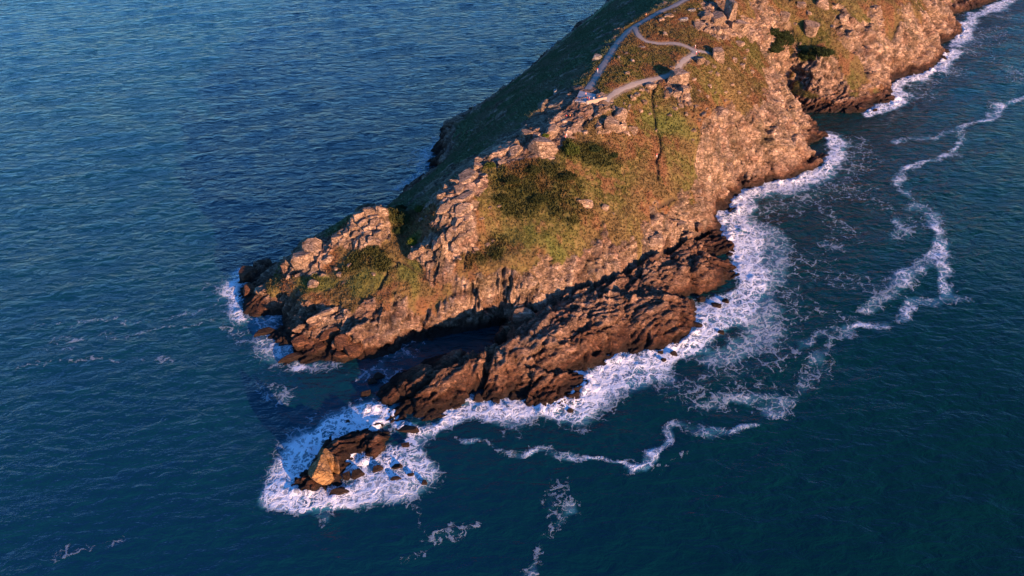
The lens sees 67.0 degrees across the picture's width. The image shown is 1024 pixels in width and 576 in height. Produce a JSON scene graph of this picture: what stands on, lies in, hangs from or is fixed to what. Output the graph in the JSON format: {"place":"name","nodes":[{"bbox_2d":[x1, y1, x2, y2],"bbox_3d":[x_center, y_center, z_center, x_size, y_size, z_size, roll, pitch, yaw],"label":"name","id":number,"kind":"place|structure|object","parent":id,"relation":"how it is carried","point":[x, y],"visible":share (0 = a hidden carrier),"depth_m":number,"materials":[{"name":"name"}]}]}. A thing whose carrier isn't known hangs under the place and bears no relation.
{"place":"outdoors","nodes":[
{"label":"outdoors","id":0,"kind":"place"},
{"bbox_2d":[413,205,423,211],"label":"shrub","id":1,"kind":"object","parent":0,"point":[418,208],"visible":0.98,"depth_m":232.64,"materials":[{"name":"green plant"}]},
{"bbox_2d":[0,0,1023,575],"bbox_3d":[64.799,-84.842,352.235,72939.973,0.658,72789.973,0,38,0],"label":"sea","id":2,"kind":"structure","parent":0,"point":[164,164],"depth_m":222.38,"materials":[{"name":"liquid"}]},
{"bbox_2d":[254,327,276,336],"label":"sea rock","id":3,"kind":"object","parent":2,"relation":"in","point":[265,331],"visible":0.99,"depth_m":225.61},
{"bbox_2d":[278,352,303,362],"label":"sea rock","id":4,"kind":"object","parent":2,"relation":"in","point":[292,356],"visible":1,"depth_m":216.82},
{"bbox_2d":[329,487,349,496],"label":"sea rock","id":5,"kind":"object","parent":2,"relation":"in","point":[340,491],"visible":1,"depth_m":181.13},
{"bbox_2d":[291,422,396,493],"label":"islet","id":6,"kind":"object","parent":2,"relation":"in","point":[366,441],"visible":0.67,"depth_m":190.07,"materials":[{"name":"stone"}]},
{"bbox_2d":[308,454,333,484],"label":"ochre boulder","id":7,"kind":"object","parent":6,"relation":"on","point":[319,471],"visible":1,"depth_m":179.78,"materials":[{"name":"stone"}]},
{"bbox_2d":[319,448,333,472],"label":"ochre boulder","id":8,"kind":"object","parent":6,"relation":"on","point":[326,452],"visible":0.73,"depth_m":182.71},
{"bbox_2d":[332,454,339,473],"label":"ochre boulder","id":9,"kind":"object","parent":6,"relation":"on","point":[336,467],"visible":0.48,"depth_m":183.11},
{"bbox_2d":[342,471,350,480],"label":"sea rock","id":10,"kind":"object","parent":2,"relation":"in","point":[346,476],"visible":1,"depth_m":184.73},
{"bbox_2d":[351,469,364,479],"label":"sea rock","id":11,"kind":"object","parent":2,"relation":"in","point":[356,473],"visible":1,"depth_m":185.22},
{"bbox_2d":[361,389,370,396],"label":"sea rock","id":12,"kind":"object","parent":2,"relation":"in","point":[366,393],"visible":1,"depth_m":206.50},
{"bbox_2d":[372,465,383,472],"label":"sea rock","id":13,"kind":"object","parent":2,"relation":"in","point":[377,468],"visible":1,"depth_m":186.79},
{"bbox_2d":[374,372,384,379],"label":"sea rock","id":14,"kind":"object","parent":2,"relation":"in","point":[378,375],"visible":0.98,"depth_m":211.36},
{"bbox_2d":[397,425,418,433],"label":"sea rock","id":15,"kind":"object","parent":2,"relation":"in","point":[409,429],"visible":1,"depth_m":196.23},
{"bbox_2d":[473,393,483,401],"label":"sea rock","id":16,"kind":"object","parent":2,"relation":"in","point":[478,397],"visible":1,"depth_m":204.66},
{"bbox_2d":[238,0,828,364],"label":"headland","id":17,"kind":"structure","parent":2,"relation":"in","point":[774,135],"depth_m":239.94,"materials":[{"name":"stone"}]},
{"bbox_2d":[239,265,257,280],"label":"sea rock","id":18,"kind":"object","parent":17,"relation":"on","point":[245,271],"visible":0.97,"depth_m":244.58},
{"bbox_2d":[243,283,255,295],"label":"sea rock","id":19,"kind":"object","parent":17,"relation":"on","point":[248,288],"visible":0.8,"depth_m":237.43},
{"bbox_2d":[291,334,309,350],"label":"sea rock","id":20,"kind":"object","parent":17,"relation":"on","point":[301,342],"visible":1,"depth_m":218.12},
{"bbox_2d":[290,250,314,271],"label":"boulder","id":21,"kind":"object","parent":17,"relation":"on","point":[301,260],"visible":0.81,"depth_m":228.37,"materials":[{"name":"stone"}]},
{"bbox_2d":[302,237,322,260],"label":"boulder","id":22,"kind":"object","parent":17,"relation":"on","point":[314,246],"visible":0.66,"depth_m":229.67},
{"bbox_2d":[307,279,318,287],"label":"boulder","id":23,"kind":"object","parent":17,"relation":"on","point":[312,283],"visible":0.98,"depth_m":224.55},
{"bbox_2d":[308,315,330,330],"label":"rock slab","id":24,"kind":"object","parent":17,"relation":"on","point":[312,326],"visible":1,"depth_m":218.49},
{"bbox_2d":[315,342,326,352],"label":"sea rock","id":25,"kind":"object","parent":17,"relation":"on","point":[320,347],"visible":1,"depth_m":218.43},
{"bbox_2d":[306,307,338,323],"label":"rock slab","id":26,"kind":"object","parent":17,"relation":"on","point":[315,317],"visible":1,"depth_m":218.56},
{"bbox_2d":[321,254,333,264],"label":"boulder","id":27,"kind":"object","parent":17,"relation":"on","point":[326,259],"visible":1,"depth_m":227.98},
{"bbox_2d":[318,326,339,340],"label":"rock slab","id":28,"kind":"object","parent":17,"relation":"on","point":[328,333],"visible":1,"depth_m":218.32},
{"bbox_2d":[331,233,342,242],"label":"boulder","id":29,"kind":"object","parent":17,"relation":"on","point":[335,238],"visible":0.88,"depth_m":227.82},
{"bbox_2d":[333,351,349,362],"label":"sea rock","id":30,"kind":"object","parent":17,"relation":"on","point":[340,356],"visible":0.98,"depth_m":216.00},
{"bbox_2d":[333,334,350,349],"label":"boulder","id":31,"kind":"object","parent":17,"relation":"on","point":[340,341],"visible":0.95,"depth_m":215.80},
{"bbox_2d":[348,225,356,232],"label":"rock block","id":32,"kind":"object","parent":17,"relation":"on","point":[352,227],"visible":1,"depth_m":227.84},
{"bbox_2d":[344,342,363,357],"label":"sea rock","id":33,"kind":"object","parent":17,"relation":"on","point":[353,350],"visible":0.99,"depth_m":215.32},
{"bbox_2d":[352,211,363,224],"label":"rock block","id":34,"kind":"object","parent":17,"relation":"on","point":[357,216],"visible":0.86,"depth_m":228.09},
{"bbox_2d":[357,218,366,227],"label":"rock block","id":35,"kind":"object","parent":17,"relation":"on","point":[361,223],"visible":1,"depth_m":227.40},
{"bbox_2d":[359,236,366,244],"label":"rock block","id":36,"kind":"object","parent":17,"relation":"on","point":[362,240],"visible":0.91,"depth_m":225.83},
{"bbox_2d":[363,231,372,237],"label":"rock block","id":37,"kind":"object","parent":17,"relation":"on","point":[367,234],"visible":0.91,"depth_m":226.70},
{"bbox_2d":[362,207,374,216],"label":"rock block","id":38,"kind":"object","parent":17,"relation":"on","point":[368,211],"visible":1,"depth_m":228.49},
{"bbox_2d":[368,214,380,220],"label":"rock block","id":39,"kind":"object","parent":17,"relation":"on","point":[371,217],"visible":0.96,"depth_m":228.53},
{"bbox_2d":[369,218,382,225],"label":"rock block","id":40,"kind":"object","parent":17,"relation":"on","point":[374,221],"visible":1,"depth_m":227.69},
{"bbox_2d":[373,230,382,236],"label":"rock block","id":41,"kind":"object","parent":17,"relation":"on","point":[377,233],"visible":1,"depth_m":226.43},
{"bbox_2d":[376,206,387,217],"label":"rock block","id":42,"kind":"object","parent":17,"relation":"on","point":[380,210],"visible":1,"depth_m":228.73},
{"bbox_2d":[392,227,403,233],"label":"shrub","id":43,"kind":"object","parent":17,"relation":"on","point":[397,230],"visible":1,"depth_m":229.68,"materials":[{"name":"green plant"}]},
{"bbox_2d":[396,212,410,223],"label":"shrub","id":44,"kind":"object","parent":17,"relation":"on","point":[401,216],"visible":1,"depth_m":231.37,"materials":[{"name":"green plant"}]},
{"bbox_2d":[407,236,416,245],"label":"shrub","id":45,"kind":"object","parent":17,"relation":"on","point":[411,241],"visible":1,"depth_m":225.00,"materials":[{"name":"green plant"}]},
{"bbox_2d":[412,246,419,256],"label":"rock column","id":46,"kind":"object","parent":17,"relation":"on","point":[415,253],"visible":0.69,"depth_m":222.20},
{"bbox_2d":[418,236,426,252],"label":"rock column","id":47,"kind":"object","parent":17,"relation":"on","point":[422,247],"visible":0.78,"depth_m":221.92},
{"bbox_2d":[425,236,432,249],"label":"rock column","id":48,"kind":"object","parent":17,"relation":"on","point":[428,244],"visible":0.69,"depth_m":220.48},
{"bbox_2d":[431,235,440,250],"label":"rock column","id":49,"kind":"object","parent":17,"relation":"on","point":[435,245],"visible":0.66,"depth_m":218.69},
{"bbox_2d":[436,190,445,199],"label":"boulder","id":50,"kind":"object","parent":17,"relation":"on","point":[441,194],"visible":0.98,"depth_m":223.86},
{"bbox_2d":[437,232,445,244],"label":"rock column","id":51,"kind":"object","parent":17,"relation":"on","point":[441,240],"visible":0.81,"depth_m":217.91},
{"bbox_2d":[436,202,452,213],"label":"boulder","id":52,"kind":"object","parent":17,"relation":"on","point":[443,208],"visible":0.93,"depth_m":221.05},
{"bbox_2d":[445,226,452,240],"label":"rock column","id":53,"kind":"object","parent":17,"relation":"on","point":[449,234],"visible":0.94,"depth_m":218.42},
{"bbox_2d":[448,179,458,185],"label":"boulder","id":54,"kind":"object","parent":17,"relation":"on","point":[453,181],"visible":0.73,"depth_m":227.87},
{"bbox_2d":[449,240,458,252],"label":"rock column","id":55,"kind":"object","parent":17,"relation":"on","point":[454,247],"visible":0.89,"depth_m":219.35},
{"bbox_2d":[452,226,458,237],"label":"rock column","id":56,"kind":"object","parent":17,"relation":"on","point":[455,231],"visible":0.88,"depth_m":219.55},
{"bbox_2d":[453,184,464,195],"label":"boulder","id":57,"kind":"object","parent":17,"relation":"on","point":[459,189],"visible":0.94,"depth_m":224.44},
{"bbox_2d":[455,232,466,244],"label":"rock column","id":58,"kind":"object","parent":17,"relation":"on","point":[460,238],"visible":0.94,"depth_m":219.77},
{"bbox_2d":[457,221,465,230],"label":"rock column","id":59,"kind":"object","parent":17,"relation":"on","point":[461,225],"visible":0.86,"depth_m":220.08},
{"bbox_2d":[451,191,474,204],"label":"boulder","id":60,"kind":"object","parent":17,"relation":"on","point":[463,197],"visible":0.99,"depth_m":222.80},
{"bbox_2d":[451,214,474,226],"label":"boulder","id":61,"kind":"object","parent":17,"relation":"on","point":[456,220],"visible":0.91,"depth_m":220.28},
{"bbox_2d":[454,203,473,215],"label":"boulder","id":62,"kind":"object","parent":17,"relation":"on","point":[461,209],"visible":1,"depth_m":221.14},
{"bbox_2d":[463,211,471,221],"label":"rock column","id":63,"kind":"object","parent":17,"relation":"on","point":[466,217],"visible":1,"depth_m":220.92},
{"bbox_2d":[457,168,478,183],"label":"boulder","id":64,"kind":"object","parent":17,"relation":"on","point":[467,175],"visible":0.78,"depth_m":228.56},
{"bbox_2d":[471,162,482,169],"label":"boulder","id":65,"kind":"object","parent":17,"relation":"on","point":[475,165],"visible":0.88,"depth_m":233.69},
{"bbox_2d":[483,161,496,167],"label":"shrub","id":66,"kind":"object","parent":17,"relation":"on","point":[491,164],"visible":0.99,"depth_m":234.28,"materials":[{"name":"green plant"}]},
{"bbox_2d":[495,193,509,202],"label":"shrub","id":67,"kind":"object","parent":17,"relation":"on","point":[504,198],"visible":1,"depth_m":228.19,"materials":[{"name":"green plant"}]},
{"bbox_2d":[501,174,522,184],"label":"shrub","id":68,"kind":"object","parent":17,"relation":"on","point":[512,179],"visible":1,"depth_m":230.51,"materials":[{"name":"green plant"}]},
{"bbox_2d":[508,145,522,158],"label":"boulder","id":69,"kind":"object","parent":17,"relation":"on","point":[514,151],"visible":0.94,"depth_m":237.87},
{"bbox_2d":[511,307,535,324],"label":"rock slab","id":70,"kind":"object","parent":17,"relation":"on","point":[521,315],"visible":0.84,"depth_m":220.90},
{"bbox_2d":[519,129,532,139],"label":"boulder","id":71,"kind":"object","parent":17,"relation":"on","point":[525,133],"visible":0.99,"depth_m":241.49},
{"bbox_2d":[523,164,542,173],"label":"shrub","id":72,"kind":"object","parent":17,"relation":"on","point":[533,169],"visible":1,"depth_m":233.57,"materials":[{"name":"green plant"}]},
{"bbox_2d":[527,193,548,204],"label":"shrub","id":73,"kind":"object","parent":17,"relation":"on","point":[539,198],"visible":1,"depth_m":229.55,"materials":[{"name":"green plant"}]},
{"bbox_2d":[528,137,557,158],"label":"boulder","id":74,"kind":"object","parent":17,"relation":"on","point":[542,147],"visible":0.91,"depth_m":236.15,"materials":[{"name":"stone"}]},
{"bbox_2d":[545,123,559,138],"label":"boulder","id":75,"kind":"object","parent":17,"relation":"on","point":[552,130],"visible":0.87,"depth_m":241.93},
{"bbox_2d":[556,171,577,181],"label":"shrub","id":76,"kind":"object","parent":17,"relation":"on","point":[565,176],"visible":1,"depth_m":233.78,"materials":[{"name":"green plant"}]},
{"bbox_2d":[563,142,579,154],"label":"shrub","id":77,"kind":"object","parent":17,"relation":"on","point":[571,146],"visible":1,"depth_m":238.43,"materials":[{"name":"green plant"}]},
{"bbox_2d":[583,199,592,208],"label":"boulder","id":78,"kind":"object","parent":17,"relation":"on","point":[588,203],"visible":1,"depth_m":234.38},
{"bbox_2d":[575,91,606,104],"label":"viewing platform","id":79,"kind":"structure","parent":17,"relation":"on","point":[585,100],"depth_m":252.25,"materials":[{"name":"concrete"}]},
{"bbox_2d":[589,144,602,151],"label":"shrub","id":80,"kind":"object","parent":17,"relation":"on","point":[595,148],"visible":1,"depth_m":241.76,"materials":[{"name":"green plant"}]},
{"bbox_2d":[592,53,601,61],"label":"boulder","id":81,"kind":"object","parent":17,"relation":"on","point":[596,56],"visible":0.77,"depth_m":275.19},
{"bbox_2d":[265,0,953,320],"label":"heath tufts","id":82,"kind":"object","parent":17,"relation":"on","point":[550,56],"visible":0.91,"depth_m":259.16,"materials":[{"name":"green plant"}]},
{"bbox_2d":[604,116,619,131],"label":"boulder","id":83,"kind":"object","parent":17,"relation":"on","point":[611,124],"visible":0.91,"depth_m":245.73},
{"bbox_2d":[614,107,627,121],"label":"boulder","id":84,"kind":"object","parent":17,"relation":"on","point":[621,113],"visible":0.91,"depth_m":248.69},
{"bbox_2d":[616,123,626,132],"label":"boulder","id":85,"kind":"object","parent":17,"relation":"on","point":[623,126],"visible":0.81,"depth_m":247.67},
{"bbox_2d":[628,126,637,135],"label":"boulder","id":86,"kind":"object","parent":17,"relation":"on","point":[633,130],"visible":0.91,"depth_m":250.26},
{"bbox_2d":[585,0,708,101],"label":"footpath","id":87,"kind":"structure","parent":17,"relation":"on","point":[602,66],"depth_m":277.83,"materials":[{"name":"gravel"}]},
{"bbox_2d":[644,82,656,89],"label":"boulder","id":88,"kind":"object","parent":17,"relation":"on","point":[651,85],"visible":0.97,"depth_m":262.44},
{"bbox_2d":[648,232,663,246],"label":"rock slab","id":89,"kind":"object","parent":17,"relation":"on","point":[656,239],"visible":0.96,"depth_m":242.31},
{"bbox_2d":[673,90,681,96],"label":"boulder","id":90,"kind":"object","parent":17,"relation":"on","point":[677,93],"visible":1,"depth_m":262.41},
{"bbox_2d":[667,68,689,85],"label":"boulder","id":91,"kind":"object","parent":17,"relation":"on","point":[678,76],"visible":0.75,"depth_m":264.74,"materials":[{"name":"stone"}]},
{"bbox_2d":[677,220,685,227],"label":"rock slab","id":92,"kind":"object","parent":17,"relation":"on","point":[681,223],"visible":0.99,"depth_m":249.56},
{"bbox_2d":[679,85,689,94],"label":"boulder","id":93,"kind":"object","parent":17,"relation":"on","point":[684,89],"visible":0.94,"depth_m":263.08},
{"bbox_2d":[681,232,694,240],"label":"rock slab","id":94,"kind":"object","parent":17,"relation":"on","point":[689,235],"visible":1,"depth_m":252.18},
{"bbox_2d":[695,223,702,231],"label":"rock slab","id":95,"kind":"object","parent":17,"relation":"on","point":[698,227],"visible":1,"depth_m":258.06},
{"bbox_2d":[693,21,705,30],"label":"boulder","id":96,"kind":"object","parent":17,"relation":"on","point":[699,25],"visible":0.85,"depth_m":295.23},
{"bbox_2d":[693,56,705,65],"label":"boulder","id":97,"kind":"object","parent":17,"relation":"on","point":[699,60],"visible":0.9,"depth_m":278.94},
{"bbox_2d":[700,11,713,21],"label":"boulder","id":98,"kind":"object","parent":17,"relation":"on","point":[707,15],"visible":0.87,"depth_m":300.25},
{"bbox_2d":[712,47,724,63],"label":"boulder","id":99,"kind":"object","parent":17,"relation":"on","point":[718,54],"visible":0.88,"depth_m":282.22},
{"bbox_2d":[711,11,726,25],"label":"boulder","id":100,"kind":"object","parent":17,"relation":"on","point":[718,18],"visible":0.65,"depth_m":300.47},
{"bbox_2d":[715,106,728,127],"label":"boulder","id":101,"kind":"object","parent":17,"relation":"on","point":[722,113],"visible":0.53,"depth_m":277.58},
{"bbox_2d":[724,0,737,21],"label":"boulder","id":102,"kind":"object","parent":17,"relation":"on","point":[730,9],"visible":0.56,"depth_m":305.62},
{"bbox_2d":[727,20,737,31],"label":"boulder","id":103,"kind":"object","parent":17,"relation":"on","point":[733,26],"visible":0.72,"depth_m":303.49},
{"bbox_2d":[735,40,744,47],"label":"boulder","id":104,"kind":"object","parent":17,"relation":"on","point":[739,43],"visible":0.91,"depth_m":302.08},
{"bbox_2d":[735,19,749,35],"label":"boulder","id":105,"kind":"object","parent":17,"relation":"on","point":[743,28],"visible":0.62,"depth_m":306.17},
{"bbox_2d":[746,28,755,42],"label":"boulder","id":106,"kind":"object","parent":17,"relation":"on","point":[751,35],"visible":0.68,"depth_m":309.10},
{"bbox_2d":[87,0,1023,575],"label":"sea foam","id":107,"kind":"object","parent":2,"relation":"on","point":[591,396],"visible":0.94,"depth_m":214.64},
{"bbox_2d":[376,227,739,422],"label":"reef","id":108,"kind":"object","parent":2,"relation":"in","point":[542,354],"visible":0.9,"depth_m":217.11},
{"bbox_2d":[759,0,995,112],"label":"headland","id":109,"kind":"structure","parent":2,"relation":"in","point":[912,46],"depth_m":353.77,"materials":[{"name":"stone"}]},
{"bbox_2d":[767,26,780,35],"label":"shrub","id":110,"kind":"object","parent":109,"relation":"on","point":[775,31],"visible":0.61,"depth_m":334.58,"materials":[{"name":"green plant"}]},
{"bbox_2d":[767,42,784,52],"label":"shrub","id":111,"kind":"object","parent":109,"relation":"on","point":[773,46],"visible":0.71,"depth_m":336.62,"materials":[{"name":"green plant"}]},
{"bbox_2d":[774,30,795,47],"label":"shrub","id":112,"kind":"object","parent":109,"relation":"on","point":[786,38],"visible":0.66,"depth_m":340.94,"materials":[{"name":"green plant"}]},
{"bbox_2d":[780,11,790,22],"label":"boulder","id":113,"kind":"object","parent":109,"relation":"on","point":[785,16],"visible":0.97,"depth_m":346.04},
{"bbox_2d":[797,1,806,8],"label":"boulder","id":114,"kind":"object","parent":109,"relation":"on","point":[801,5],"visible":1,"depth_m":350.61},
{"bbox_2d":[797,50,815,60],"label":"shrub","id":115,"kind":"object","parent":109,"relation":"on","point":[803,53],"visible":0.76,"depth_m":346.42,"materials":[{"name":"green plant"}]},
{"bbox_2d":[803,20,819,37],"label":"boulder","id":116,"kind":"object","parent":109,"relation":"on","point":[811,27],"visible":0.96,"depth_m":347.41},
{"bbox_2d":[806,46,835,56],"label":"shrub","id":117,"kind":"object","parent":109,"relation":"on","point":[822,51],"visible":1,"depth_m":342.89,"materials":[{"name":"green plant"}]},
{"bbox_2d":[815,0,828,10],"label":"boulder","id":118,"kind":"object","parent":109,"relation":"on","point":[823,4],"visible":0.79,"depth_m":352.22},
{"bbox_2d":[839,13,848,25],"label":"boulder","id":119,"kind":"object","parent":109,"relation":"on","point":[844,18],"visible":1,"depth_m":352.91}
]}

